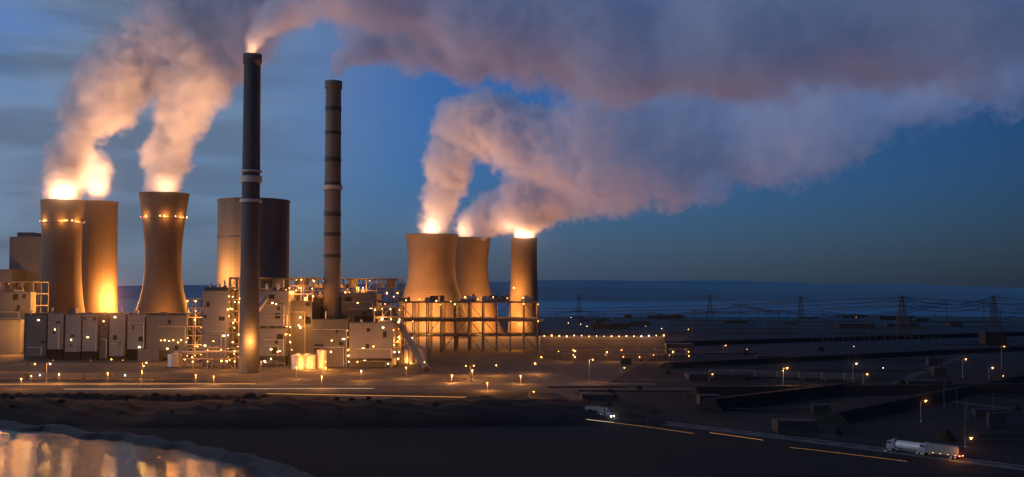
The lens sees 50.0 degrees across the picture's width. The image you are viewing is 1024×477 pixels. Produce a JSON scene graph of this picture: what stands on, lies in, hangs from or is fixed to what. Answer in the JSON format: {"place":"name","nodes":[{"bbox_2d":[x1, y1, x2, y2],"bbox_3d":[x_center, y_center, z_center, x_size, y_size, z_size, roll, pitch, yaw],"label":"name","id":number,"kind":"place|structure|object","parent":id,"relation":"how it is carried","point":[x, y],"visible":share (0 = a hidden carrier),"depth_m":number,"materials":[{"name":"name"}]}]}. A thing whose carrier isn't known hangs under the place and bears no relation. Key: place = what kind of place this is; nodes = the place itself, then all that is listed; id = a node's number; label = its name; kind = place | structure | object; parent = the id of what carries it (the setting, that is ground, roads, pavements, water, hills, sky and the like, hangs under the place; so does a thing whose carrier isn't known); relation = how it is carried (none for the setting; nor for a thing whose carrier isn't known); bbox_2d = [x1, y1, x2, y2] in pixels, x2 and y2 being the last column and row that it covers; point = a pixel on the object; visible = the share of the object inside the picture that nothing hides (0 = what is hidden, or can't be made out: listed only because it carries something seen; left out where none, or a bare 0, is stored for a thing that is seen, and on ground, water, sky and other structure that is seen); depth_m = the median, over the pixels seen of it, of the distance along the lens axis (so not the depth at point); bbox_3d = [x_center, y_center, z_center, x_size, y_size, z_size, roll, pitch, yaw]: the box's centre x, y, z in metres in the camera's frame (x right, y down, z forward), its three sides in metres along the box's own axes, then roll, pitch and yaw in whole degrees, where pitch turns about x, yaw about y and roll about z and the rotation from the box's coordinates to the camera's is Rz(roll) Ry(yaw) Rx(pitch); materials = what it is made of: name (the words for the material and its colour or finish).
{"place":"outdoors","nodes":[
{"label":"outdoors","id":0,"kind":"place"},
{"bbox_2d":[0,429,281,476],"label":"water","id":1,"kind":"structure","parent":0,"point":[41,453],"depth_m":332.94,"materials":[{"name":"liquid"}]},
{"bbox_2d":[0,420,315,476],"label":"shoreline","id":2,"kind":"structure","parent":0,"point":[264,464],"depth_m":359.91,"materials":[{"name":"brown soil"}]},
{"bbox_2d":[0,330,700,392],"bbox_3d":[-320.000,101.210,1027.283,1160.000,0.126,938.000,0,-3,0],"label":"paved plant yard","id":3,"kind":"structure","parent":0,"point":[507,371],"depth_m":698.09,"materials":[{"name":"asphalt"},{"name":"concrete"}]},
{"bbox_2d":[0,232,41,304],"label":"boiler house","id":4,"kind":"structure","parent":3,"relation":"on","point":[25,256],"depth_m":1150.20,"materials":[{"name":"concrete"}]},
{"bbox_2d":[0,281,48,353],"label":"industrial building","id":5,"kind":"structure","parent":3,"relation":"on","point":[16,305],"depth_m":923.15,"materials":[{"name":"metal"}]},
{"bbox_2d":[38,199,84,312],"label":"cooling tower","id":6,"kind":"structure","parent":3,"relation":"on","point":[61,262],"depth_m":985.70,"materials":[{"name":"concrete"}]},
{"bbox_2d":[40,220,83,223],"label":"ring of lights","id":7,"kind":"object","parent":6,"relation":"on","point":[61,221],"depth_m":985.08,"materials":[{"name":"metal"}]},
{"bbox_2d":[82,200,118,312],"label":"cooling tower","id":8,"kind":"structure","parent":3,"relation":"on","point":[99,252],"depth_m":1033.98,"materials":[{"name":"concrete"}]},
{"bbox_2d":[24,307,201,360],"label":"industrial units","id":9,"kind":"structure","parent":3,"relation":"on","point":[73,334],"depth_m":827.67,"materials":[{"name":"metal"}]},
{"bbox_2d":[136,192,189,312],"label":"cooling tower","id":10,"kind":"structure","parent":3,"relation":"on","point":[162,290],"depth_m":985.24,"materials":[{"name":"concrete"}]},
{"bbox_2d":[141,216,186,219],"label":"ring of lights","id":11,"kind":"object","parent":10,"relation":"on","point":[185,218],"depth_m":985.54,"materials":[{"name":"metal"}]},
{"bbox_2d":[239,53,261,372],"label":"chimney","id":12,"kind":"object","parent":3,"relation":"on","point":[250,181],"visible":1,"depth_m":696.86,"materials":[{"name":"grey concrete"}]},
{"bbox_2d":[216,197,289,327],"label":"silo","id":13,"kind":"object","parent":3,"relation":"on","point":[274,233],"visible":0.49,"depth_m":878.85,"materials":[{"name":"metal"}]},
{"bbox_2d":[174,277,402,368],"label":"steel framework","id":14,"kind":"object","parent":3,"relation":"on","point":[390,283],"visible":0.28,"depth_m":812.51,"materials":[{"name":"metal"}]},
{"bbox_2d":[167,277,429,372],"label":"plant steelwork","id":15,"kind":"object","parent":3,"relation":"on","point":[412,352],"visible":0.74,"depth_m":756.16,"materials":[{"name":"metal"}]},
{"bbox_2d":[202,280,402,366],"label":"industrial building","id":16,"kind":"structure","parent":3,"relation":"on","point":[314,331],"depth_m":762.87,"materials":[{"name":"metal"}]},
{"bbox_2d":[323,80,342,318],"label":"chimney","id":17,"kind":"object","parent":3,"relation":"on","point":[332,187],"visible":0.99,"depth_m":797.64,"materials":[{"name":"concrete"}]},
{"bbox_2d":[0,379,690,390],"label":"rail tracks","id":18,"kind":"object","parent":3,"relation":"on","point":[345,390],"visible":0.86,"depth_m":582.10,"materials":[{"name":"metal"}]},
{"bbox_2d":[0,373,196,379],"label":"freight wagons","id":19,"kind":"object","parent":18,"relation":"on","point":[104,376],"visible":0.98,"depth_m":636.02,"materials":[{"name":"paint"}]},
{"bbox_2d":[401,233,475,338],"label":"cooling tower","id":20,"kind":"structure","parent":3,"relation":"on","point":[431,264],"depth_m":1223.92,"materials":[{"name":"concrete"}]},
{"bbox_2d":[385,294,543,351],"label":"pipe rack","id":21,"kind":"object","parent":3,"relation":"on","point":[416,319],"visible":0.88,"depth_m":947.98,"materials":[{"name":"metal"}]},
{"bbox_2d":[455,237,505,332],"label":"cooling tower","id":22,"kind":"structure","parent":3,"relation":"on","point":[471,263],"depth_m":1303.24,"materials":[{"name":"concrete"}]},
{"bbox_2d":[508,238,540,335],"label":"cooling tower","id":23,"kind":"structure","parent":3,"relation":"on","point":[523,283],"depth_m":1285.64,"materials":[{"name":"concrete"}]},
{"bbox_2d":[539,336,693,358],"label":"yard sheds","id":24,"kind":"object","parent":3,"relation":"on","point":[590,346],"visible":0.95,"depth_m":876.87,"materials":[{"name":"metal"}]},
{"bbox_2d":[555,310,779,330],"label":"power lines","id":25,"kind":"object","parent":3,"relation":"on","point":[640,316],"visible":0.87,"depth_m":1446.51,"materials":[{"name":"black metal"}]},
{"bbox_2d":[0,317,1023,476],"bbox_3d":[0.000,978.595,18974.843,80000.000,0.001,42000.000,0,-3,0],"label":"ground","id":26,"kind":"structure","parent":0,"point":[586,451],"depth_m":394.00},
{"bbox_2d":[0,391,266,400],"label":"embankment","id":27,"kind":"structure","parent":26,"relation":"on","point":[154,396],"depth_m":520.68,"materials":[{"name":"brown soil"}]},
{"bbox_2d":[0,395,667,428],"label":"riverbank","id":28,"kind":"structure","parent":26,"relation":"on","point":[289,412],"depth_m":438.71,"materials":[{"name":"brown soil"}]},
{"bbox_2d":[21,215,992,438],"bbox_3d":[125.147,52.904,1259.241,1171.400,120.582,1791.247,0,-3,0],"label":"plant lamp heads","id":29,"kind":"object","parent":26,"relation":"on","point":[373,346],"visible":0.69,"depth_m":764.25,"materials":[{"name":"yellow glass"}]},
{"bbox_2d":[176,383,899,460],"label":"light trails","id":30,"kind":"object","parent":26,"relation":"on","point":[362,395],"visible":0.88,"depth_m":570.02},
{"bbox_2d":[575,294,582,313],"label":"pylon","id":31,"kind":"object","parent":26,"relation":"on","point":[579,304],"visible":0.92,"depth_m":2594.43,"materials":[{"name":"grey metal"}]},
{"bbox_2d":[202,297,1023,314],"bbox_3d":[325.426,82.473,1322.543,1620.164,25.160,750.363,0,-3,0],"label":"pylon conductors","id":32,"kind":"object","parent":26,"relation":"on","point":[798,305],"visible":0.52,"depth_m":1247.88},
{"bbox_2d":[577,295,1023,311],"bbox_3d":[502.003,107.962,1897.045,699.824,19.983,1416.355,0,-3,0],"label":"transmission line","id":33,"kind":"object","parent":32,"relation":"attached to","point":[814,302],"visible":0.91,"depth_m":1679.93,"materials":[{"name":"grey metal"}]},
{"bbox_2d":[706,294,713,316],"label":"pylon","id":34,"kind":"object","parent":26,"relation":"on","point":[708,306],"visible":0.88,"depth_m":2295.39,"materials":[{"name":"grey metal"}]},
{"bbox_2d":[570,315,962,328],"bbox_3d":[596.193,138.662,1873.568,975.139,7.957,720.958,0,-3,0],"label":"distant buildings","id":35,"kind":"structure","parent":26,"relation":"on","point":[599,324],"depth_m":1725.57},
{"bbox_2d":[539,304,1015,323],"bbox_3d":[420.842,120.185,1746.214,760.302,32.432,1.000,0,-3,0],"label":"power lines","id":36,"kind":"object","parent":26,"relation":"on","point":[787,313],"depth_m":1746.05,"materials":[{"name":"grey metal"}]},
{"bbox_2d":[697,382,858,411],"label":"berm","id":37,"kind":"structure","parent":26,"relation":"on","point":[758,399],"depth_m":501.25,"materials":[{"name":"black soil"}]},
{"bbox_2d":[548,339,1023,441],"bbox_3d":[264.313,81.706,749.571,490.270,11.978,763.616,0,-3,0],"label":"yard clutter","id":38,"kind":"object","parent":26,"relation":"on","point":[995,418],"visible":0.81,"depth_m":554.83,"materials":[{"name":"grey metal"}]},
{"bbox_2d":[553,365,1019,462],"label":"fences","id":39,"kind":"object","parent":26,"relation":"on","point":[787,429],"visible":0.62,"depth_m":434.34,"materials":[{"name":"grey metal"}]},
{"bbox_2d":[709,370,868,380],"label":"freight wagons","id":40,"kind":"object","parent":26,"relation":"on","point":[820,376],"visible":0.74,"depth_m":639.82,"materials":[{"name":"paint"}]},
{"bbox_2d":[580,331,1006,432],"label":"yard sheds","id":41,"kind":"object","parent":26,"relation":"on","point":[986,338],"visible":0.68,"depth_m":596.89,"materials":[{"name":"grey metal"}]},
{"bbox_2d":[796,295,805,320],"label":"pylon","id":42,"kind":"object","parent":26,"relation":"on","point":[798,317],"visible":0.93,"depth_m":1894.67,"materials":[{"name":"grey metal"}]},
{"bbox_2d":[660,346,1023,368],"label":"berm","id":43,"kind":"structure","parent":26,"relation":"on","point":[750,361],"depth_m":824.81,"materials":[{"name":"brown soil"}]},
{"bbox_2d":[668,320,1015,343],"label":"substation gantries","id":44,"kind":"object","parent":26,"relation":"on","point":[814,325],"visible":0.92,"depth_m":1152.51,"materials":[{"name":"grey metal"}]},
{"bbox_2d":[665,332,1023,345],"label":"berm","id":45,"kind":"structure","parent":26,"relation":"on","point":[774,340],"depth_m":1134.62,"materials":[{"name":"black soil"}]},
{"bbox_2d":[689,383,1023,396],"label":"berm","id":46,"kind":"structure","parent":26,"relation":"on","point":[909,389],"depth_m":546.55,"materials":[{"name":"brown soil"}]},
{"bbox_2d":[692,299,1023,334],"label":"power lines","id":47,"kind":"object","parent":26,"relation":"on","point":[864,315],"visible":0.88,"depth_m":1297.18,"materials":[{"name":"black metal"}]},
{"bbox_2d":[894,295,911,338],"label":"pylon","id":48,"kind":"object","parent":26,"relation":"on","point":[901,316],"visible":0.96,"depth_m":1196.64,"materials":[{"name":"grey metal"}]},
{"bbox_2d":[816,373,1023,423],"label":"berm","id":49,"kind":"structure","parent":26,"relation":"on","point":[854,414],"depth_m":477.70,"materials":[{"name":"black soil"}]},
{"bbox_2d":[986,295,1002,329],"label":"pylon","id":50,"kind":"object","parent":26,"relation":"on","point":[994,301],"visible":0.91,"depth_m":1495.95,"materials":[{"name":"grey metal"}]},
{"bbox_2d":[0,0,1023,287],"label":"sky","id":51,"kind":"structure","parent":0,"point":[793,141],"materials":[{"name":"blue"}]},
{"bbox_2d":[117,298,1023,316],"bbox_3d":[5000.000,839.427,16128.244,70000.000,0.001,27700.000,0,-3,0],"label":"sea","id":52,"kind":"structure","parent":0,"point":[128,305],"depth_m":3434.91,"materials":[{"name":"blue liquid"}]},
{"bbox_2d":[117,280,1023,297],"bbox_3d":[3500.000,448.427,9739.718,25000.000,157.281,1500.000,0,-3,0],"label":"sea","id":53,"kind":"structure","parent":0,"point":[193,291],"depth_m":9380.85,"materials":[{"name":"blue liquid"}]},
{"bbox_2d":[290,287,1023,300],"bbox_3d":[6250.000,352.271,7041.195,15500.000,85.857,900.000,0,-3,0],"label":"land","id":54,"kind":"structure","parent":0,"point":[571,293],"depth_m":6760.02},
{"bbox_2d":[336,394,1023,470],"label":"road","id":55,"kind":"structure","parent":0,"point":[899,452],"depth_m":368.05,"materials":[{"name":"grey asphalt"}]},
{"bbox_2d":[585,406,613,416],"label":"box truck","id":56,"kind":"object","parent":55,"relation":"on","point":[605,411],"visible":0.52,"depth_m":448.05,"materials":[{"name":"metal"}]},
{"bbox_2d":[886,438,925,454],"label":"tanker truck","id":57,"kind":"object","parent":55,"relation":"on","point":[894,444],"visible":1,"depth_m":349.81,"materials":[{"name":"metal"}]},
{"bbox_2d":[918,442,962,458],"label":"box truck","id":58,"kind":"object","parent":55,"relation":"on","point":[953,451],"visible":1,"depth_m":338.95,"materials":[{"name":"metal"}]},
{"bbox_2d":[533,341,1023,410],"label":"yard road","id":59,"kind":"structure","parent":0,"point":[545,377],"depth_m":649.49,"materials":[{"name":"grey asphalt"}]}
]}

